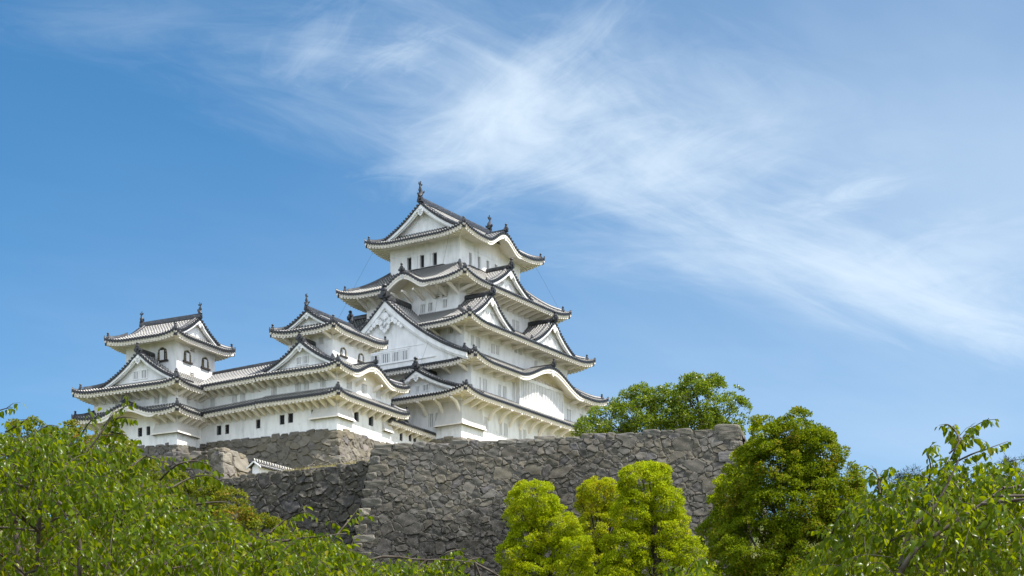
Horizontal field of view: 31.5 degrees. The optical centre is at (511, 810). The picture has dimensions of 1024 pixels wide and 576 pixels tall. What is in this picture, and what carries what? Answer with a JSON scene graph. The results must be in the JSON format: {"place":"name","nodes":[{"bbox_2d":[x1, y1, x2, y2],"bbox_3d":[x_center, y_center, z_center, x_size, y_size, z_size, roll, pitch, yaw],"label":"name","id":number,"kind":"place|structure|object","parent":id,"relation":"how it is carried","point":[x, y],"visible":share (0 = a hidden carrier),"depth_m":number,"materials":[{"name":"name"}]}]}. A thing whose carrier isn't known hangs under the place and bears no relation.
{"place":"outdoors","nodes":[
{"label":"outdoors","id":0,"kind":"place"},
{"bbox_2d":[109,442,199,461],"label":"stone base","id":1,"kind":"object","parent":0,"point":[167,449],"visible":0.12,"depth_m":217.89,"materials":[{"name":"grey stone"}]},
{"bbox_2d":[71,302,235,447],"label":"keep","id":2,"kind":"structure","parent":1,"relation":"on","point":[164,373],"depth_m":219.83,"materials":[{"name":"paint"}]},
{"bbox_2d":[146,426,150,435],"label":"window","id":3,"kind":"structure","parent":2,"relation":"in","point":[148,428],"depth_m":219.25,"materials":[{"name":"black"}]},
{"bbox_2d":[153,395,159,404],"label":"window","id":4,"kind":"structure","parent":2,"relation":"in","point":[157,400],"depth_m":218.61,"materials":[{"name":"grey"}]},
{"bbox_2d":[157,347,167,361],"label":"arched window","id":5,"kind":"structure","parent":2,"relation":"in","point":[162,352],"depth_m":220.57,"materials":[{"name":"grey"}]},
{"bbox_2d":[162,394,167,403],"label":"window","id":6,"kind":"structure","parent":2,"relation":"in","point":[165,399],"depth_m":218.10,"materials":[{"name":"grey"}]},
{"bbox_2d":[183,350,192,364],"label":"arched window","id":7,"kind":"structure","parent":2,"relation":"in","point":[187,355],"depth_m":221.43,"materials":[{"name":"grey paint"}]},
{"bbox_2d":[201,357,210,370],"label":"arched window","id":8,"kind":"structure","parent":2,"relation":"in","point":[205,363],"depth_m":224.59,"materials":[{"name":"grey paint"}]},
{"bbox_2d":[0,520,912,575],"bbox_3d":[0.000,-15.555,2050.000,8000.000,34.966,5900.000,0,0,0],"label":"ground","id":9,"kind":"structure","parent":0,"point":[755,538],"depth_m":199.62,"materials":[{"name":"green plant"}]},
{"bbox_2d":[0,415,315,575],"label":"tree","id":10,"kind":"object","parent":9,"relation":"on","point":[252,520],"visible":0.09,"depth_m":57.67,"materials":[{"name":"green leaves"},{"name":"bark"}]},
{"bbox_2d":[137,447,249,496],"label":"stone wall","id":11,"kind":"structure","parent":9,"relation":"on","point":[227,463],"depth_m":207.30,"materials":[{"name":"grey stone"}]},
{"bbox_2d":[0,396,499,575],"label":"cherry tree","id":12,"kind":"object","parent":9,"relation":"on","point":[133,518],"visible":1,"depth_m":17.62,"materials":[{"name":"green plant"}]},
{"bbox_2d":[181,460,368,550],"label":"stone wall","id":13,"kind":"structure","parent":9,"relation":"on","point":[333,493],"depth_m":196.30,"materials":[{"name":"grey stone"}]},
{"bbox_2d":[493,478,597,575],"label":"camphor tree","id":14,"kind":"object","parent":9,"relation":"on","point":[534,518],"visible":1,"depth_m":149.07,"materials":[{"name":"green plant"}]},
{"bbox_2d":[350,424,771,575],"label":"stone wall","id":15,"kind":"structure","parent":9,"relation":"on","point":[425,500],"depth_m":183.51,"materials":[{"name":"grey stone"}]},
{"bbox_2d":[572,475,629,575],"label":"camphor tree","id":16,"kind":"object","parent":9,"relation":"on","point":[588,497],"visible":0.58,"depth_m":156.96,"materials":[{"name":"green plant"}]},
{"bbox_2d":[595,460,722,575],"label":"camphor tree","id":17,"kind":"object","parent":9,"relation":"on","point":[651,533],"visible":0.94,"depth_m":145.02,"materials":[{"name":"green plant"}]},
{"bbox_2d":[705,425,769,554],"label":"broadleaf tree","id":18,"kind":"object","parent":9,"relation":"on","point":[721,478],"visible":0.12,"depth_m":171.70,"materials":[{"name":"green plant"}]},
{"bbox_2d":[694,405,876,575],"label":"camphor tree","id":19,"kind":"object","parent":9,"relation":"on","point":[786,529],"visible":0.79,"depth_m":126.63,"materials":[{"name":"green plant"}]},
{"bbox_2d":[876,463,935,522],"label":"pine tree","id":20,"kind":"object","parent":9,"relation":"on","point":[898,475],"visible":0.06,"depth_m":71.83,"materials":[{"name":"green plant"}]},
{"bbox_2d":[789,418,1023,575],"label":"cherry tree","id":21,"kind":"object","parent":9,"relation":"on","point":[932,541],"visible":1,"depth_m":16.17,"materials":[{"name":"green plant"}]},
{"bbox_2d":[846,489,1023,575],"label":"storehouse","id":22,"kind":"structure","parent":9,"relation":"on","point":[938,570],"depth_m":43.81,"materials":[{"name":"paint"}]},
{"bbox_2d":[0,0,1023,519],"label":"sky","id":23,"kind":"structure","parent":0,"point":[815,205],"materials":[{"name":"blue"}]},
{"bbox_2d":[657,557,722,575],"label":"cherry tree","id":24,"kind":"object","parent":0,"point":[697,564],"visible":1,"depth_m":15.90,"materials":[{"name":"green plant"}]},
{"bbox_2d":[997,453,1023,480],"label":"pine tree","id":25,"kind":"object","parent":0,"point":[1011,462],"visible":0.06,"depth_m":66.02,"materials":[{"name":"green plant"}]},
{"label":"upper terrace","id":26,"kind":"structure","parent":0,"visible":0},
{"bbox_2d":[200,428,390,473],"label":"stone base","id":27,"kind":"object","parent":26,"relation":"on","point":[310,448],"visible":0.35,"depth_m":213.71,"materials":[{"name":"grey stone"}]},
{"bbox_2d":[197,359,279,443],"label":"castle gallery","id":28,"kind":"object","parent":27,"relation":"on","point":[229,410],"visible":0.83,"depth_m":218.41,"materials":[{"name":"paint"}]},
{"bbox_2d":[210,398,214,407],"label":"window","id":29,"kind":"structure","parent":28,"relation":"in","point":[212,401],"depth_m":220.51,"materials":[{"name":"grey"}]},
{"bbox_2d":[216,426,221,435],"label":"window","id":30,"kind":"structure","parent":28,"relation":"in","point":[219,427],"depth_m":220.11,"materials":[{"name":"black"}]},
{"bbox_2d":[232,394,236,403],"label":"window","id":31,"kind":"structure","parent":28,"relation":"in","point":[234,395],"depth_m":218.85,"materials":[{"name":"grey"}]},
{"bbox_2d":[241,393,245,401],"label":"window","id":32,"kind":"structure","parent":28,"relation":"in","point":[243,396],"depth_m":218.26,"materials":[{"name":"grey"}]},
{"bbox_2d":[254,294,410,442],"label":"keep","id":33,"kind":"structure","parent":27,"relation":"on","point":[324,372],"depth_m":214.61,"materials":[{"name":"paint"}]},
{"bbox_2d":[272,386,276,395],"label":"window","id":34,"kind":"structure","parent":33,"relation":"in","point":[274,390],"depth_m":216.04,"materials":[{"name":"grey paint"}]},
{"bbox_2d":[279,415,284,425],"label":"window","id":35,"kind":"structure","parent":33,"relation":"in","point":[282,417],"depth_m":215.51,"materials":[{"name":"black"}]},
{"bbox_2d":[287,413,293,423],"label":"window","id":36,"kind":"structure","parent":33,"relation":"in","point":[291,415],"depth_m":214.88,"materials":[{"name":"black"}]},
{"bbox_2d":[296,382,300,391],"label":"window","id":37,"kind":"structure","parent":33,"relation":"in","point":[298,387],"depth_m":214.36,"materials":[{"name":"grey paint"}]},
{"bbox_2d":[303,381,309,390],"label":"window","id":38,"kind":"structure","parent":33,"relation":"in","point":[307,384],"depth_m":213.62,"materials":[{"name":"grey paint"}]},
{"bbox_2d":[318,337,323,345],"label":"window","id":39,"kind":"structure","parent":33,"relation":"in","point":[321,340],"depth_m":215.14,"materials":[{"name":"grey paint"}]},
{"bbox_2d":[320,378,325,387],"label":"window","id":40,"kind":"structure","parent":33,"relation":"in","point":[323,383],"depth_m":212.58,"materials":[{"name":"grey paint"}]},
{"bbox_2d":[339,347,347,358],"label":"arched window","id":41,"kind":"structure","parent":33,"relation":"in","point":[343,353],"depth_m":216.09,"materials":[{"name":"grey paint"}]},
{"bbox_2d":[346,382,351,390],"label":"window","id":42,"kind":"structure","parent":33,"relation":"in","point":[348,384],"depth_m":213.86,"materials":[{"name":"grey paint"}]},
{"bbox_2d":[354,412,359,422],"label":"window","id":43,"kind":"structure","parent":33,"relation":"in","point":[355,414],"depth_m":215.40,"materials":[{"name":"black"}]},
{"bbox_2d":[357,353,363,362],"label":"arched window","id":44,"kind":"structure","parent":33,"relation":"in","point":[360,357],"depth_m":219.28,"materials":[{"name":"grey paint"}]},
{"bbox_2d":[361,384,365,394],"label":"window","id":45,"kind":"structure","parent":33,"relation":"in","point":[363,387],"depth_m":216.56,"materials":[{"name":"grey paint"}]},
{"bbox_2d":[376,390,380,399],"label":"window","id":46,"kind":"structure","parent":33,"relation":"in","point":[377,392],"depth_m":219.33,"materials":[{"name":"grey"}]},
{"bbox_2d":[428,436,475,443],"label":"stone base","id":47,"kind":"object","parent":26,"relation":"on","point":[445,439],"visible":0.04,"depth_m":228.03,"materials":[{"name":"grey stone"}]},
{"bbox_2d":[388,417,435,443],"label":"link gallery","id":48,"kind":"object","parent":47,"relation":"on","point":[405,431],"visible":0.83,"depth_m":224.93,"materials":[{"name":"paint"}]},
{"bbox_2d":[336,181,612,440],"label":"castle keep","id":49,"kind":"structure","parent":47,"relation":"on","point":[461,318],"depth_m":237.14,"materials":[{"name":"paint"}]},
{"bbox_2d":[421,256,423,267],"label":"window","id":50,"kind":"structure","parent":49,"relation":"in","point":[422,257],"depth_m":241.65,"materials":[{"name":"black"}]},
{"bbox_2d":[420,304,425,313],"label":"window","id":51,"kind":"structure","parent":49,"relation":"in","point":[422,306],"depth_m":237.68,"materials":[{"name":"grey"}]},
{"bbox_2d":[428,413,432,427],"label":"window","id":52,"kind":"structure","parent":49,"relation":"in","point":[430,415],"depth_m":229.58,"materials":[{"name":"grey paint"}]},
{"bbox_2d":[428,303,432,311],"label":"window","id":53,"kind":"structure","parent":49,"relation":"in","point":[430,304],"depth_m":237.04,"materials":[{"name":"grey"}]},
{"bbox_2d":[433,253,436,265],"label":"window","id":54,"kind":"structure","parent":49,"relation":"in","point":[435,254],"depth_m":240.48,"materials":[{"name":"black"}]},
{"bbox_2d":[476,337,480,349],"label":"window","id":55,"kind":"structure","parent":49,"relation":"in","point":[477,339],"depth_m":233.93,"materials":[{"name":"grey"}]},
{"bbox_2d":[483,379,485,391],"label":"window","id":56,"kind":"structure","parent":49,"relation":"in","point":[484,380],"depth_m":232.51,"materials":[{"name":"grey paint"}]},
{"bbox_2d":[484,417,488,431],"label":"window","id":57,"kind":"structure","parent":49,"relation":"in","point":[485,419],"depth_m":232.00,"materials":[{"name":"grey paint"}]},
{"bbox_2d":[491,344,494,354],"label":"window","id":58,"kind":"structure","parent":49,"relation":"in","point":[492,346],"depth_m":236.86,"materials":[{"name":"grey"}]},
{"bbox_2d":[496,345,498,355],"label":"window","id":59,"kind":"structure","parent":49,"relation":"in","point":[497,347],"depth_m":237.97,"materials":[{"name":"grey"}]},
{"bbox_2d":[503,386,505,398],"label":"window","id":60,"kind":"structure","parent":49,"relation":"in","point":[504,388],"depth_m":236.58,"materials":[{"name":"grey"}]},
{"bbox_2d":[504,424,507,437],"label":"window","id":61,"kind":"structure","parent":49,"relation":"in","point":[505,425],"depth_m":235.77,"materials":[{"name":"grey paint"}]},
{"bbox_2d":[512,382,514,401],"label":"window","id":62,"kind":"structure","parent":49,"relation":"in","point":[512,382],"depth_m":238.26,"materials":[{"name":"grey paint"}]},
{"bbox_2d":[516,377,563,419],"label":"bay window","id":63,"kind":"structure","parent":49,"relation":"in","point":[532,394],"depth_m":242.72,"materials":[{"name":"paint"}]},
{"bbox_2d":[567,409,569,420],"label":"window","id":64,"kind":"structure","parent":49,"relation":"in","point":[568,411],"depth_m":249.93,"materials":[{"name":"grey"}]},
{"bbox_2d":[569,381,690,437],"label":"broadleaf tree","id":65,"kind":"object","parent":26,"relation":"on","point":[650,398],"visible":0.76,"depth_m":197.31,"materials":[{"name":"green plant"}]},
{"bbox_2d":[655,371,752,434],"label":"broadleaf tree","id":66,"kind":"object","parent":26,"relation":"on","point":[708,418],"visible":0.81,"depth_m":194.39,"materials":[{"name":"green plant"}]},
{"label":"grass terrace","id":67,"kind":"structure","parent":0,"visible":0},
{"bbox_2d":[246,458,294,473],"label":"roofed wall","id":68,"kind":"structure","parent":67,"relation":"on","point":[256,466],"depth_m":204.36,"materials":[{"name":"paint"}]},
{"bbox_2d":[237,459,368,476],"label":"grass","id":69,"kind":"structure","parent":67,"relation":"on","point":[331,465],"depth_m":203.73,"materials":[{"name":"green plant"}]}
]}

